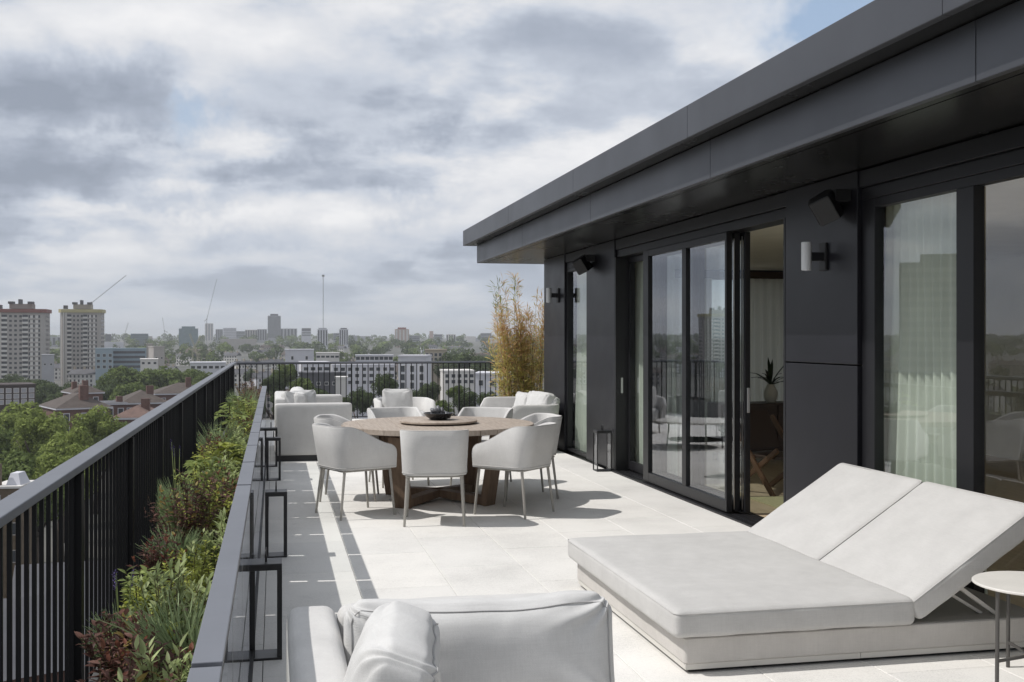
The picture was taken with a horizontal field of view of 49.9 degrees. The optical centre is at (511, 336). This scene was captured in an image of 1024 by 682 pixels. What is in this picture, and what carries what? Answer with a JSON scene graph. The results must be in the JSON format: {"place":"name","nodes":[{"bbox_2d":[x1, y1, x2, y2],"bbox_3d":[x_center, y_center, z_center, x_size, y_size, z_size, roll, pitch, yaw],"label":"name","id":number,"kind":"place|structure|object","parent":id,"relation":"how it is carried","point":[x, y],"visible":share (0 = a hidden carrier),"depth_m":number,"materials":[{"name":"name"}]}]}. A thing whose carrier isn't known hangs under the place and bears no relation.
{"place":"outdoors","nodes":[
{"label":"outdoors","id":0,"kind":"place"},
{"bbox_2d":[0,464,33,598],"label":"roof lantern house","id":1,"kind":"structure","parent":0,"point":[16,481],"depth_m":120.59,"materials":[{"name":"white stone"}]},
{"bbox_2d":[0,382,35,412],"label":"dark brick block","id":2,"kind":"structure","parent":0,"point":[21,392],"depth_m":331.16,"materials":[{"name":"concrete"}]},
{"bbox_2d":[3,589,105,681],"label":"street house","id":3,"kind":"structure","parent":0,"point":[14,602],"depth_m":78.60,"materials":[{"name":"concrete"}]},
{"bbox_2d":[12,560,105,597],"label":"street house","id":4,"kind":"structure","parent":0,"point":[22,582],"depth_m":93.60,"materials":[{"name":"red brick"}]},
{"bbox_2d":[39,385,113,463],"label":"brick house","id":5,"kind":"structure","parent":0,"point":[72,404],"depth_m":286.94,"materials":[{"name":"brown tile"}]},
{"bbox_2d":[68,367,94,386],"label":"terraced house","id":6,"kind":"structure","parent":0,"point":[78,375],"depth_m":668.61,"materials":[{"name":"concrete"}]},
{"bbox_2d":[61,380,104,400],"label":"brick house","id":7,"kind":"structure","parent":0,"point":[95,394],"depth_m":332.06,"materials":[{"name":"brown tile"}]},
{"bbox_2d":[111,398,153,423],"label":"brick house","id":8,"kind":"structure","parent":0,"point":[132,414],"depth_m":266.58,"materials":[{"name":"brown tile"}]},
{"bbox_2d":[114,385,166,409],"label":"brick house","id":9,"kind":"structure","parent":0,"point":[133,399],"depth_m":321.92,"materials":[{"name":"brown tile"}]},
{"bbox_2d":[89,651,193,681],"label":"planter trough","id":10,"kind":"object","parent":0,"point":[95,674],"depth_m":4.03,"materials":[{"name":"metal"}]},
{"bbox_2d":[80,570,155,661],"bbox_3d":[-1.490,1.089,4.233,0.326,0.413,0.335,0,0,1],"label":"lavender","id":11,"kind":"object","parent":10,"relation":"on","point":[118,616],"visible":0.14,"depth_m":4.22,"materials":[{"name":"green plant"}]},
{"bbox_2d":[74,608,163,681],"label":"bronze plant","id":12,"kind":"object","parent":10,"relation":"on","point":[101,651],"visible":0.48,"depth_m":3.85,"materials":[{"name":"brown plant"}]},
{"bbox_2d":[76,653,178,681],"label":"bronze plant","id":13,"kind":"object","parent":10,"relation":"on","point":[146,674],"visible":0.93,"depth_m":3.24,"materials":[{"name":"brown plant"}]},
{"bbox_2d":[96,615,193,681],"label":"red tip plant","id":14,"kind":"object","parent":10,"relation":"on","point":[120,650],"visible":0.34,"depth_m":3.66,"materials":[{"name":"green plant"}]},
{"bbox_2d":[95,573,209,681],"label":"feathery plant","id":15,"kind":"object","parent":10,"relation":"on","point":[165,636],"visible":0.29,"depth_m":3.84,"materials":[{"name":"green plant"}]},
{"bbox_2d":[114,631,195,681],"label":"sage plant","id":16,"kind":"object","parent":10,"relation":"on","point":[147,660],"visible":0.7,"depth_m":3.29,"materials":[{"name":"green plant"}]},
{"bbox_2d":[128,553,213,655],"bbox_3d":[-1.319,1.085,4.319,0.313,0.424,0.436,0,0,5],"label":"sage plant","id":17,"kind":"object","parent":10,"relation":"on","point":[157,572],"visible":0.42,"depth_m":4.33,"materials":[{"name":"green plant"}]},
{"bbox_2d":[154,377,192,400],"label":"brick house","id":18,"kind":"structure","parent":0,"point":[169,392],"depth_m":351.19,"materials":[{"name":"brown tile"}]},
{"bbox_2d":[159,510,229,555],"bbox_3d":[-1.954,1.410,7.021,0.450,0.340,1.690,0,0,-12],"label":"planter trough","id":19,"kind":"object","parent":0,"point":[200,538],"visible":0.01,"depth_m":7.04,"materials":[{"name":"metal"}]},
{"bbox_2d":[155,439,211,536],"bbox_3d":[-2.069,0.973,7.022,0.384,0.642,0.480,0,0,-11],"label":"lavender","id":20,"kind":"object","parent":19,"relation":"on","point":[168,504],"visible":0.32,"depth_m":6.95,"materials":[{"name":"green plant"}]},
{"bbox_2d":[144,469,230,550],"bbox_3d":[-1.880,1.026,6.378,0.481,0.544,0.430,0,0,-22],"label":"bronze plant","id":21,"kind":"object","parent":19,"relation":"on","point":[192,513],"visible":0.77,"depth_m":6.36,"materials":[{"name":"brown plant"}]},
{"bbox_2d":[171,475,233,551],"bbox_3d":[-1.854,1.062,6.639,0.390,0.470,0.373,0,0,2],"label":"lime shrub","id":22,"kind":"object","parent":19,"relation":"on","point":[217,508],"visible":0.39,"depth_m":6.61,"materials":[{"name":"green plant"}]},
{"bbox_2d":[180,460,238,523],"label":"green shrub","id":23,"kind":"object","parent":19,"relation":"on","point":[204,474],"visible":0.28,"depth_m":7.51,"materials":[{"name":"green plant"}]},
{"bbox_2d":[205,460,238,533],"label":"red tip plant","id":24,"kind":"object","parent":19,"relation":"on","point":[224,486],"visible":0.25,"depth_m":6.86,"materials":[{"name":"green plant"}]},
{"bbox_2d":[191,441,244,479],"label":"leaf plant","id":25,"kind":"object","parent":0,"point":[220,444],"visible":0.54,"depth_m":8.84,"materials":[{"name":"green plant"}]},
{"bbox_2d":[298,371,345,393],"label":"grey shed","id":26,"kind":"structure","parent":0,"point":[313,376],"depth_m":330.07,"materials":[{"name":"concrete"}]},
{"bbox_2d":[331,364,394,417],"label":"white building","id":27,"kind":"structure","parent":0,"point":[379,368],"depth_m":399.91,"materials":[{"name":"concrete"}]},
{"bbox_2d":[44,338,732,562],"bbox_3d":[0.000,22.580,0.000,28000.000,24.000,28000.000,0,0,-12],"label":"ground","id":28,"kind":"structure","parent":0,"point":[718,348],"depth_m":1170.58,"materials":[{"name":"green plant"}]},
{"bbox_2d":[0,427,27,467],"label":"tree","id":29,"kind":"object","parent":28,"relation":"on","point":[7,436],"visible":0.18,"depth_m":212.21,"materials":[{"name":"green plant"}]},
{"bbox_2d":[0,299,51,379],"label":"tower block","id":30,"kind":"structure","parent":28,"relation":"on","point":[24,337],"depth_m":640.65,"materials":[{"name":"concrete"}]},
{"bbox_2d":[2,315,49,377],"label":"windows","id":31,"kind":"structure","parent":30,"relation":"in","point":[3,320],"depth_m":640.42,"materials":[{"name":"grey glass"}]},
{"bbox_2d":[0,449,54,481],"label":"tree","id":32,"kind":"object","parent":28,"relation":"on","point":[20,461],"visible":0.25,"depth_m":164.56,"materials":[{"name":"green plant"}]},
{"bbox_2d":[0,401,69,439],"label":"tree","id":33,"kind":"object","parent":28,"relation":"on","point":[32,413],"visible":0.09,"depth_m":235.81,"materials":[{"name":"green plant"}]},
{"bbox_2d":[10,416,66,456],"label":"tree","id":34,"kind":"object","parent":28,"relation":"on","point":[29,433],"visible":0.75,"depth_m":197.70,"materials":[{"name":"green plant"}]},
{"bbox_2d":[28,477,64,563],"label":"tree","id":35,"kind":"object","parent":28,"relation":"on","point":[45,514],"visible":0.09,"depth_m":149.32,"materials":[{"name":"green plant"}]},
{"bbox_2d":[3,600,89,681],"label":"street house","id":36,"kind":"structure","parent":28,"relation":"on","point":[14,644],"depth_m":65.51,"materials":[{"name":"red brick"}]},
{"bbox_2d":[32,379,62,411],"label":"tree","id":37,"kind":"object","parent":28,"relation":"on","point":[44,389],"visible":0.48,"depth_m":416.40,"materials":[{"name":"green plant"}]},
{"bbox_2d":[41,354,54,382],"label":"grey slab","id":38,"kind":"structure","parent":28,"relation":"on","point":[47,367],"depth_m":600.10,"materials":[{"name":"concrete"}]},
{"bbox_2d":[31,451,93,562],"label":"tree","id":39,"kind":"object","parent":28,"relation":"on","point":[50,463],"visible":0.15,"depth_m":159.00,"materials":[{"name":"green plant"}]},
{"bbox_2d":[34,426,94,542],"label":"tree","id":40,"kind":"object","parent":28,"relation":"on","point":[55,445],"visible":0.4,"depth_m":183.12,"materials":[{"name":"green plant"}]},
{"bbox_2d":[58,300,105,385],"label":"tower block","id":41,"kind":"structure","parent":28,"relation":"on","point":[81,331],"depth_m":689.94,"materials":[{"name":"concrete"}]},
{"bbox_2d":[67,314,103,376],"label":"windows","id":42,"kind":"structure","parent":41,"relation":"in","point":[102,333],"depth_m":690.26,"materials":[{"name":"grey glass"}]},
{"bbox_2d":[67,405,125,513],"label":"tree","id":43,"kind":"object","parent":28,"relation":"on","point":[99,426],"visible":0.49,"depth_m":212.85,"materials":[{"name":"green plant"}]},
{"bbox_2d":[95,348,113,385],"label":"blue building","id":44,"kind":"structure","parent":28,"relation":"on","point":[103,360],"depth_m":619.67,"materials":[{"name":"concrete"}]},
{"bbox_2d":[93,365,155,388],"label":"tree","id":45,"kind":"object","parent":28,"relation":"on","point":[123,375],"visible":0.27,"depth_m":425.43,"materials":[{"name":"green plant"}]},
{"bbox_2d":[108,381,145,399],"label":"tree","id":46,"kind":"object","parent":28,"relation":"on","point":[121,390],"visible":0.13,"depth_m":375.50,"materials":[{"name":"green plant"}]},
{"bbox_2d":[113,348,145,371],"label":"blue building","id":47,"kind":"structure","parent":28,"relation":"on","point":[128,358],"depth_m":639.97,"materials":[{"name":"glass"}]},
{"bbox_2d":[127,366,184,387],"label":"tree","id":48,"kind":"object","parent":28,"relation":"on","point":[163,378],"visible":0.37,"depth_m":435.43,"materials":[{"name":"green plant"}]},
{"bbox_2d":[189,361,225,374],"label":"white building","id":49,"kind":"structure","parent":28,"relation":"on","point":[210,366],"depth_m":460.07,"materials":[{"name":"concrete"}]},
{"bbox_2d":[50,333,543,365],"bbox_3d":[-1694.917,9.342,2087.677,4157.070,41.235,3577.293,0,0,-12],"label":"distant wood","id":50,"kind":"object","parent":28,"relation":"on","point":[317,346],"visible":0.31,"depth_m":1431.96,"materials":[{"name":"green plant"}]},
{"bbox_2d":[285,349,313,388],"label":"white box","id":51,"kind":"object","parent":28,"relation":"on","point":[294,355],"visible":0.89,"depth_m":519.86,"materials":[{"name":"concrete"}]},
{"bbox_2d":[370,372,398,407],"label":"tree","id":52,"kind":"object","parent":28,"relation":"on","point":[379,384],"visible":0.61,"depth_m":258.61,"materials":[{"name":"green plant"}]},
{"bbox_2d":[398,355,431,394],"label":"white building","id":53,"kind":"structure","parent":0,"point":[406,375],"depth_m":385.02,"materials":[{"name":"concrete"}]},
{"bbox_2d":[0,0,873,337],"label":"sky","id":54,"kind":"structure","parent":0,"point":[263,150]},
{"bbox_2d":[440,369,475,415],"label":"white terrace","id":55,"kind":"structure","parent":0,"point":[456,380],"depth_m":330.04,"materials":[{"name":"concrete"}]},
{"bbox_2d":[475,371,513,406],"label":"white terrace","id":56,"kind":"structure","parent":0,"point":[477,382],"depth_m":300.11,"materials":[{"name":"concrete"}]},
{"bbox_2d":[89,418,1023,681],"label":"terrace floor","id":57,"kind":"structure","parent":0,"point":[378,550],"depth_m":8.22,"materials":[{"name":"grey tile"}]},
{"bbox_2d":[0,362,235,681],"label":"side railing","id":58,"kind":"object","parent":57,"relation":"on","point":[138,454],"visible":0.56,"depth_m":4.60,"materials":[{"name":"grey metal"}]},
{"bbox_2d":[165,563,206,635],"bbox_3d":[-1.593,1.410,5.349,0.450,0.340,1.690,0,0,-12],"label":"planter trough","id":59,"kind":"object","parent":57,"relation":"on","point":[184,605],"depth_m":5.30,"materials":[{"name":"metal"}]},
{"bbox_2d":[117,565,170,615],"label":"green shrub","id":60,"kind":"object","parent":59,"relation":"on","point":[144,577],"visible":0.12,"depth_m":4.77,"materials":[{"name":"green plant"}]},
{"bbox_2d":[119,578,180,638],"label":"lime shrub","id":61,"kind":"object","parent":59,"relation":"in","point":[137,593],"visible":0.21,"depth_m":4.54,"materials":[{"name":"green plant"}]},
{"bbox_2d":[126,530,186,585],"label":"red tip plant","id":62,"kind":"object","parent":59,"relation":"on","point":[149,563],"visible":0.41,"depth_m":5.43,"materials":[{"name":"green plant"}]},
{"bbox_2d":[135,522,213,576],"bbox_3d":[-1.770,1.136,5.817,0.439,0.323,0.390,0,0,38],"label":"feathery plant","id":63,"kind":"object","parent":59,"relation":"on","point":[171,545],"visible":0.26,"depth_m":5.79,"materials":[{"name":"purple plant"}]},
{"bbox_2d":[161,540,219,607],"bbox_3d":[-1.511,1.134,5.234,0.315,0.325,0.276,0,0,-16],"label":"lime shrub","id":64,"kind":"object","parent":59,"relation":"on","point":[203,557],"visible":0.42,"depth_m":5.25,"materials":[{"name":"green plant"}]},
{"bbox_2d":[184,561,214,622],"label":"lime shrub","id":65,"kind":"object","parent":59,"relation":"on","point":[198,572],"visible":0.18,"depth_m":4.92,"materials":[{"name":"green plant"}]},
{"bbox_2d":[185,507,227,576],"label":"sage plant","id":66,"kind":"object","parent":59,"relation":"on","point":[220,526],"visible":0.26,"depth_m":5.52,"materials":[{"name":"green plant"}]},
{"bbox_2d":[187,386,266,681],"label":"planter screen","id":67,"kind":"object","parent":57,"relation":"on","point":[223,651],"visible":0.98,"depth_m":3.55,"materials":[{"name":"grey metal"}]},
{"bbox_2d":[252,547,281,660],"bbox_3d":[-1.217,1.310,5.446,0.155,0.541,0.155,0,0,-12],"label":"lantern","id":68,"kind":"object","parent":57,"relation":"on","point":[264,564],"visible":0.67,"depth_m":5.39,"materials":[{"name":"black metal"}]},
{"bbox_2d":[265,481,286,557],"bbox_3d":[-1.701,1.310,7.940,0.155,0.541,0.155,0,0,-12],"label":"lantern","id":69,"kind":"object","parent":57,"relation":"on","point":[275,492],"visible":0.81,"depth_m":7.88,"materials":[{"name":"black metal"}]},
{"bbox_2d":[274,391,351,461],"bbox_3d":[-2.751,1.179,15.058,0.973,0.801,2.204,0,0,-12],"label":"sofa","id":70,"kind":"object","parent":57,"relation":"on","point":[293,422],"visible":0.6,"depth_m":13.96,"materials":[{"name":"white fabric"}]},
{"bbox_2d":[314,414,378,501],"bbox_3d":[-1.620,1.177,10.786,0.608,0.805,0.578,0,0,-3],"label":"dining chair","id":71,"kind":"object","parent":57,"relation":"on","point":[334,420],"visible":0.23,"depth_m":10.56,"materials":[{"name":"grey fabric"}]},
{"bbox_2d":[312,423,396,520],"bbox_3d":[-1.425,1.177,9.797,0.608,0.805,0.578,0,0,-35],"label":"dining chair","id":72,"kind":"object","parent":57,"relation":"on","point":[344,450],"visible":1,"depth_m":9.57,"materials":[{"name":"grey fabric"}]},
{"bbox_2d":[367,407,429,487],"bbox_3d":[-1.233,1.177,11.857,0.578,0.805,0.608,0,0,-23],"label":"dining chair","id":73,"kind":"object","parent":57,"relation":"on","point":[380,412],"visible":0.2,"depth_m":12.08,"materials":[{"name":"grey fabric"}]},
{"bbox_2d":[373,397,435,415],"bbox_3d":[-1.735,1.282,17.523,0.900,0.598,0.810,0,0,-16],"label":"armchair","id":74,"kind":"object","parent":57,"relation":"on","point":[424,404],"visible":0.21,"depth_m":17.64,"materials":[{"name":"fabric"}]},
{"bbox_2d":[382,389,412,406],"bbox_3d":[-1.806,1.029,17.356,0.476,0.423,0.193,0,0,-8],"label":"throw pillow","id":75,"kind":"object","parent":74,"relation":"on","point":[397,397],"visible":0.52,"depth_m":17.30,"materials":[{"name":"fabric"}]},
{"bbox_2d":[286,593,545,681],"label":"sofa","id":76,"kind":"object","parent":57,"relation":"on","point":[315,652],"visible":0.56,"depth_m":3.23,"materials":[{"name":"white fabric"}]},
{"bbox_2d":[343,601,440,681],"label":"throw pillow","id":77,"kind":"object","parent":76,"relation":"on","point":[398,641],"visible":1,"depth_m":2.75,"materials":[{"name":"fabric"}]},
{"bbox_2d":[343,590,614,681],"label":"back cushion","id":78,"kind":"object","parent":76,"relation":"on","point":[563,636],"visible":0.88,"depth_m":3.34,"materials":[{"name":"fabric"}]},
{"bbox_2d":[400,429,468,526],"bbox_3d":[-0.657,1.177,9.382,0.578,0.805,0.608,0,0,-3],"label":"dining chair","id":79,"kind":"object","parent":57,"relation":"on","point":[436,454],"visible":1,"depth_m":9.12,"materials":[{"name":"grey fabric"}]},
{"bbox_2d":[341,416,533,508],"bbox_3d":[-0.719,1.212,10.689,1.857,0.748,1.860,0,0,-12],"label":"dining table","id":80,"kind":"object","parent":57,"relation":"on","point":[387,430],"visible":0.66,"depth_m":10.36,"materials":[{"name":"brown wood"}]},
{"bbox_2d":[400,417,476,424],"bbox_3d":[-0.710,0.820,10.649,0.750,0.034,0.750,0,0,-12],"label":"turntable","id":81,"kind":"object","parent":80,"relation":"on","point":[428,421],"visible":0.94,"depth_m":10.43,"materials":[{"name":"brown wood"}]},
{"bbox_2d":[237,360,718,417],"bbox_3d":[-0.457,1.250,21.814,9.700,1.540,0.060,0,0,-12],"label":"back railing","id":82,"kind":"object","parent":57,"relation":"on","point":[388,362],"visible":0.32,"depth_m":21.36,"materials":[{"name":"grey metal"}]},
{"bbox_2d":[450,407,512,485],"bbox_3d":[-0.318,1.177,11.846,0.578,0.805,0.608,0,0,18],"label":"dining chair","id":83,"kind":"object","parent":57,"relation":"on","point":[502,412],"visible":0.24,"depth_m":12.08,"materials":[{"name":"grey fabric"}]},
{"bbox_2d":[482,271,543,396],"bbox_3d":[0.128,0.252,17.976,1.224,2.657,0.944,0,0,-12],"label":"bamboo","id":84,"kind":"object","parent":57,"relation":"on","point":[523,376],"visible":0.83,"depth_m":17.86,"materials":[{"name":"plant"}]},
{"bbox_2d":[472,422,556,519],"bbox_3d":[0.048,1.177,9.850,0.608,0.805,0.578,0,0,32],"label":"dining chair","id":85,"kind":"object","parent":57,"relation":"on","point":[522,449],"visible":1,"depth_m":9.62,"materials":[{"name":"grey fabric"}]},
{"bbox_2d":[480,396,558,418],"bbox_3d":[0.100,1.252,15.929,0.750,0.658,2.140,0,0,-12],"label":"lounge sofa","id":86,"kind":"object","parent":57,"relation":"on","point":[521,411],"visible":0.15,"depth_m":14.95,"materials":[{"name":"fabric"}]},
{"bbox_2d":[526,391,555,404],"bbox_3d":[0.377,0.986,15.413,0.278,0.438,0.736,0,0,-20],"label":"back cushion","id":87,"kind":"object","parent":86,"relation":"on","point":[538,398],"visible":0.46,"depth_m":15.24,"materials":[{"name":"fabric"}]},
{"bbox_2d":[506,413,561,500],"bbox_3d":[0.158,1.177,10.900,0.608,0.805,0.578,0,0,-15],"label":"dining chair","id":88,"kind":"object","parent":57,"relation":"on","point":[536,419],"visible":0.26,"depth_m":10.72,"materials":[{"name":"grey fabric"}]},
{"bbox_2d":[463,0,1023,607],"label":"penthouse","id":89,"kind":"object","parent":57,"relation":"on","point":[877,106],"visible":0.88,"depth_m":8.21,"materials":[{"name":"metal"}]},
{"bbox_2d":[567,268,585,456],"bbox_3d":[0.900,0.315,14.638,0.070,2.490,1.088,0,0,-12],"label":"window","id":90,"kind":"structure","parent":89,"relation":"in","point":[569,271],"depth_m":15.12,"materials":[{"name":"metal"}]},
{"bbox_2d":[575,272,585,451],"bbox_3d":[0.934,0.285,14.983,0.073,2.530,1.320,0,0,-12],"label":"curtain","id":91,"kind":"object","parent":89,"relation":"hanging from","point":[580,424],"visible":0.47,"depth_m":14.97,"materials":[{"name":"white fabric"}]},
{"bbox_2d":[628,255,642,473],"bbox_3d":[1.485,0.313,12.448,0.050,2.475,0.950,0,0,-12],"label":"sliding door","id":92,"kind":"structure","parent":89,"relation":"in","point":[632,465],"depth_m":12.85,"materials":[{"name":"metal"}]},
{"bbox_2d":[635,255,677,475],"bbox_3d":[1.573,0.285,12.492,0.074,2.530,1.607,0,0,-12],"label":"curtain","id":93,"kind":"object","parent":89,"relation":"hanging from","point":[672,463],"visible":0.28,"depth_m":11.94,"materials":[{"name":"white fabric"}]},
{"bbox_2d":[643,232,731,511],"bbox_3d":[1.683,0.313,10.823,0.055,2.475,2.250,0,0,-12],"label":"sliding door","id":94,"kind":"structure","parent":89,"relation":"in","point":[684,488],"depth_m":10.69,"materials":[{"name":"metal"}]},
{"bbox_2d":[674,278,711,441],"bbox_3d":[2.478,0.340,16.267,1.020,2.420,0.091,0,0,-12],"label":"curtain","id":95,"kind":"object","parent":89,"relation":"hanging from","point":[678,320],"visible":0.16,"depth_m":16.29,"materials":[{"name":"white fabric"}]},
{"bbox_2d":[653,232,739,511],"bbox_3d":[1.768,0.313,10.826,0.055,2.475,2.180,0,0,-12],"label":"sliding door","id":96,"kind":"structure","parent":89,"relation":"in","point":[736,235],"depth_m":10.72,"materials":[{"name":"metal"}]},
{"bbox_2d":[661,232,749,512],"bbox_3d":[1.845,0.313,10.787,0.050,2.475,2.248,0,0,-12],"label":"sliding door","id":97,"kind":"structure","parent":89,"relation":"in","point":[746,235],"depth_m":10.73,"materials":[{"name":"glass"}]},
{"bbox_2d":[707,401,782,462],"bbox_3d":[3.274,1.204,13.995,1.500,0.740,0.458,0,0,-12],"label":"sideboard","id":98,"kind":"object","parent":89,"relation":"on","point":[715,428],"visible":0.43,"depth_m":13.77,"materials":[{"name":"brown wood"}]},
{"bbox_2d":[750,358,782,402],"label":"potted plant","id":99,"kind":"object","parent":98,"relation":"on","point":[770,392],"visible":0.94,"depth_m":13.94,"materials":[{"name":"green plant"}]},
{"bbox_2d":[732,410,782,495],"bbox_3d":[2.654,1.182,11.199,0.630,0.821,0.681,0,0,-32],"label":"wooden chair","id":100,"kind":"object","parent":89,"relation":"on","point":[763,434],"visible":0.51,"depth_m":11.35,"materials":[{"name":"brown wood"}]},
{"bbox_2d":[740,278,782,401],"bbox_3d":[4.266,0.340,16.632,1.887,2.420,0.092,0,0,-12],"label":"curtain","id":101,"kind":"object","parent":89,"relation":"hanging from","point":[766,319],"visible":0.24,"depth_m":16.54,"materials":[{"name":"white fabric"}]},
{"bbox_2d":[801,242,827,270],"bbox_3d":[2.180,-0.580,7.968,0.178,0.209,0.100,0,0,-12],"label":"wall lamp","id":102,"kind":"object","parent":89,"relation":"attached to","point":[808,256],"visible":1,"depth_m":7.94,"materials":[{"name":"metal"}]},
{"bbox_2d":[808,189,850,225],"bbox_3d":[2.198,-0.904,7.677,0.294,0.274,0.280,0,0,-12],"label":"wall speaker","id":103,"kind":"object","parent":89,"relation":"attached to","point":[825,207],"depth_m":7.59,"materials":[{"name":"black plastic"}]},
{"bbox_2d":[884,192,987,594],"bbox_3d":[2.674,0.285,7.052,0.078,2.530,1.166,0,0,-12],"label":"curtain","id":104,"kind":"object","parent":89,"relation":"hanging from","point":[920,356],"visible":0.56,"depth_m":7.15,"materials":[{"name":"white fabric"}]},
{"bbox_2d":[862,164,1023,593],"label":"window","id":105,"kind":"structure","parent":89,"relation":"in","point":[970,191],"depth_m":6.45,"materials":[{"name":"metal"}]},
{"bbox_2d":[567,463,1023,671],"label":"daybed","id":106,"kind":"object","parent":57,"relation":"on","point":[843,562],"visible":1,"depth_m":5.64,"materials":[{"name":"white fabric"}]},
{"bbox_2d":[972,571,1023,681],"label":"side table","id":107,"kind":"object","parent":57,"relation":"on","point":[1008,583],"visible":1,"depth_m":5.04,"materials":[{"name":"white metal"}]},
{"bbox_3d":[-2.674,1.410,10.364,0.450,0.340,1.690,0,0,-12],"label":"planter trough","id":108,"kind":"object","parent":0,"visible":0},
{"bbox_2d":[195,414,248,466],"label":"feathery plant","id":109,"kind":"object","parent":108,"relation":"on","point":[205,434],"visible":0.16,"depth_m":10.49,"materials":[{"name":"green plant"}]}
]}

